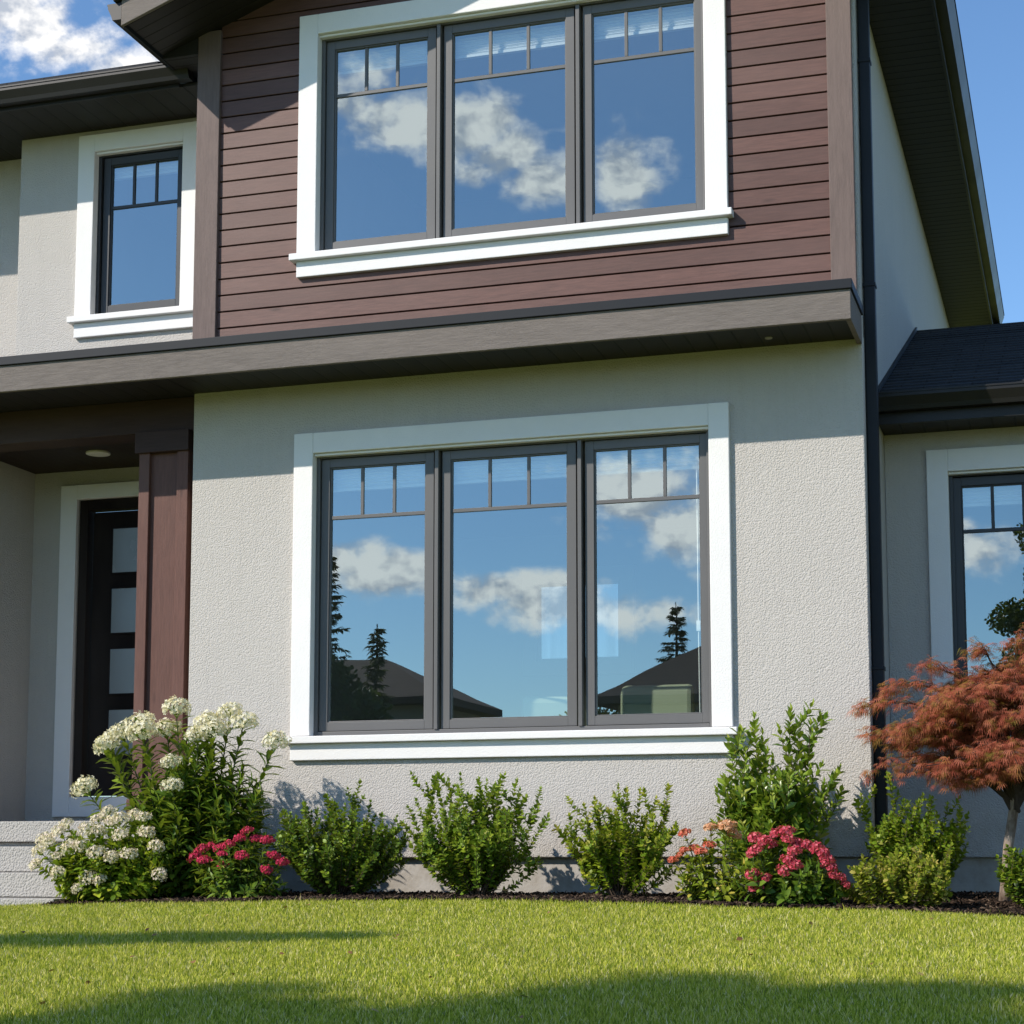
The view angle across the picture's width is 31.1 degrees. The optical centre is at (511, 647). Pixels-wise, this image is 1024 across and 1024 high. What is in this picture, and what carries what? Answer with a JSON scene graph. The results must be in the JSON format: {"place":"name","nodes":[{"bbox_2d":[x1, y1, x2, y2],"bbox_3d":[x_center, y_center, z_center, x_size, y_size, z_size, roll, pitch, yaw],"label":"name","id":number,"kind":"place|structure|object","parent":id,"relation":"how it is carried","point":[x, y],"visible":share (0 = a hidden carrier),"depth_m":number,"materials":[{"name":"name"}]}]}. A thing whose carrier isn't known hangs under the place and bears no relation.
{"place":"outdoors","nodes":[
{"label":"outdoors","id":0,"kind":"place"},
{"bbox_2d":[0,894,1023,1023],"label":"ground","id":1,"kind":"structure","parent":0,"point":[541,966],"depth_m":7.71,"materials":[{"name":"green plant"}]},
{"bbox_2d":[0,821,155,905],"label":"porch steps","id":2,"kind":"structure","parent":1,"relation":"on","point":[20,882],"depth_m":13.02,"materials":[{"name":"concrete"}]},
{"bbox_2d":[0,0,1023,893],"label":"house","id":3,"kind":"structure","parent":1,"relation":"on","point":[424,390],"depth_m":13.16,"materials":[{"name":"beige paint"}]},
{"bbox_2d":[72,497,138,796],"bbox_3d":[-2.960,-0.017,14.910,1.204,2.432,0.126,-2,-7,17],"label":"door","id":4,"kind":"structure","parent":3,"relation":"in","point":[108,539],"depth_m":15.03,"materials":[{"name":"black glass"}]},
{"bbox_2d":[67,121,196,338],"bbox_3d":[-2.981,-3.331,14.795,1.155,1.682,0.254,-2,-7,17],"label":"window","id":5,"kind":"structure","parent":3,"relation":"in","point":[103,157],"depth_m":14.81,"materials":[{"name":"white paint"}]},
{"bbox_2d":[282,402,737,760],"bbox_3d":[-0.038,-0.414,12.637,3.208,2.330,0.254,-2,-7,17],"label":"window","id":6,"kind":"structure","parent":3,"relation":"in","point":[576,439],"depth_m":12.62,"materials":[{"name":"white paint"}]},
{"bbox_2d":[289,0,733,278],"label":"window","id":7,"kind":"structure","parent":3,"relation":"in","point":[437,27],"depth_m":13.07,"materials":[{"name":"white paint"}]},
{"bbox_2d":[522,564,634,676],"bbox_3d":[0.648,-0.260,17.845,1.120,1.050,0.090,-2,-7,17],"label":"window","id":8,"kind":"structure","parent":3,"relation":"in","point":[544,606],"depth_m":17.86,"materials":[{"name":"glass"}]},
{"bbox_2d":[926,444,1023,759],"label":"window","id":9,"kind":"structure","parent":3,"relation":"in","point":[950,473],"depth_m":12.96,"materials":[{"name":"white paint"}]},
{"bbox_2d":[41,889,1023,916],"bbox_3d":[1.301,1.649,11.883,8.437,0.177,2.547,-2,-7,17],"label":"mulch","id":10,"kind":"object","parent":1,"relation":"on","point":[670,897],"visible":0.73,"depth_m":11.28,"materials":[{"name":"brown soil"}]},
{"bbox_2d":[27,805,179,901],"bbox_3d":[-2.694,1.374,12.159,1.061,0.689,0.554,-2,-7,17],"label":"white spirea","id":11,"kind":"object","parent":10,"relation":"on","point":[97,870],"visible":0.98,"depth_m":12.02,"materials":[{"name":"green plant"}]},
{"bbox_2d":[69,695,291,897],"bbox_3d":[-2.236,1.028,12.480,1.600,1.437,0.870,-2,-7,17],"label":"white phlox","id":12,"kind":"object","parent":10,"relation":"on","point":[190,807],"visible":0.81,"depth_m":12.34,"materials":[{"name":"beige plant"}]},
{"bbox_2d":[186,826,289,897],"bbox_3d":[-1.771,1.423,11.948,0.720,0.539,0.511,-2,-7,17],"label":"crimson sedum","id":13,"kind":"object","parent":10,"relation":"on","point":[244,883],"visible":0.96,"depth_m":11.88,"materials":[{"name":"red plant"}]},
{"bbox_2d":[271,779,412,895],"bbox_3d":[-1.186,1.243,12.054,1.078,0.788,0.702,-2,-7,17],"label":"boxwood shrub","id":14,"kind":"object","parent":10,"relation":"on","point":[348,858],"visible":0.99,"depth_m":11.95,"materials":[{"name":"green plant"}]},
{"bbox_2d":[398,770,550,895],"bbox_3d":[-0.253,1.188,11.787,0.810,0.829,0.808,3,-7,-24],"label":"boxwood shrub","id":15,"kind":"object","parent":10,"relation":"on","point":[475,856],"visible":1,"depth_m":11.74,"materials":[{"name":"green plant"}]},
{"bbox_2d":[551,783,678,896],"bbox_3d":[0.651,1.213,11.591,0.850,0.738,0.621,-2,-7,17],"label":"boxwood shrub","id":16,"kind":"object","parent":10,"relation":"on","point":[628,862],"visible":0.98,"depth_m":11.45,"materials":[{"name":"green plant"}]},
{"bbox_2d":[667,819,753,901],"bbox_3d":[1.190,1.283,10.958,0.549,0.534,0.449,-2,-7,17],"label":"coral sedum","id":17,"kind":"object","parent":10,"relation":"on","point":[705,884],"visible":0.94,"depth_m":10.94,"materials":[{"name":"green plant"}]},
{"bbox_2d":[709,698,850,877],"bbox_3d":[1.640,0.943,11.491,0.675,1.256,0.829,6,-9,-40],"label":"laurel shrub","id":18,"kind":"object","parent":10,"relation":"on","point":[757,802],"visible":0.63,"depth_m":11.42,"materials":[{"name":"green plant"}]},
{"bbox_2d":[725,825,850,906],"bbox_3d":[1.611,1.294,10.750,0.732,0.523,0.531,-2,-7,17],"label":"pink sedum","id":19,"kind":"object","parent":10,"relation":"on","point":[779,884],"visible":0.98,"depth_m":10.67,"materials":[{"name":"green plant"}]},
{"bbox_2d":[831,842,953,908],"bbox_3d":[2.190,1.317,10.640,0.719,0.396,0.467,-2,-7,17],"label":"golden shrub","id":20,"kind":"object","parent":10,"relation":"on","point":[922,880],"visible":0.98,"depth_m":10.54,"materials":[{"name":"green plant"}]},
{"bbox_2d":[851,771,970,889],"bbox_3d":[2.469,1.161,11.394,0.731,0.801,0.635,-2,-7,17],"label":"boxwood shrub","id":21,"kind":"object","parent":10,"relation":"on","point":[892,833],"visible":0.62,"depth_m":11.28,"materials":[{"name":"green plant"}]},
{"bbox_2d":[847,622,1023,901],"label":"maple tree","id":22,"kind":"object","parent":10,"relation":"on","point":[949,725],"visible":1,"depth_m":11.00,"materials":[{"name":"red plant"}]},
{"bbox_2d":[994,844,1023,906],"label":"boxwood shrub","id":23,"kind":"object","parent":10,"relation":"on","point":[1013,884],"visible":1,"depth_m":10.51,"materials":[{"name":"green plant"}]},
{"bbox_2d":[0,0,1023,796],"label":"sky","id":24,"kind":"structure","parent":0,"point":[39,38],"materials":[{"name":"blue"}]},
{"bbox_2d":[522,696,566,716],"bbox_3d":[0.332,0.890,14.004,0.770,1.000,0.699,0,-7,-3],"label":"armchair","id":25,"kind":"object","parent":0,"point":[543,706],"visible":0.07,"depth_m":13.72,"materials":[{"name":"fabric"}]},
{"bbox_2d":[621,684,694,713],"bbox_3d":[1.145,0.796,13.713,0.770,1.000,0.699,-2,-7,17],"label":"sofa","id":26,"kind":"object","parent":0,"point":[652,699],"visible":0.09,"depth_m":13.44,"materials":[{"name":"fabric"}]}
]}

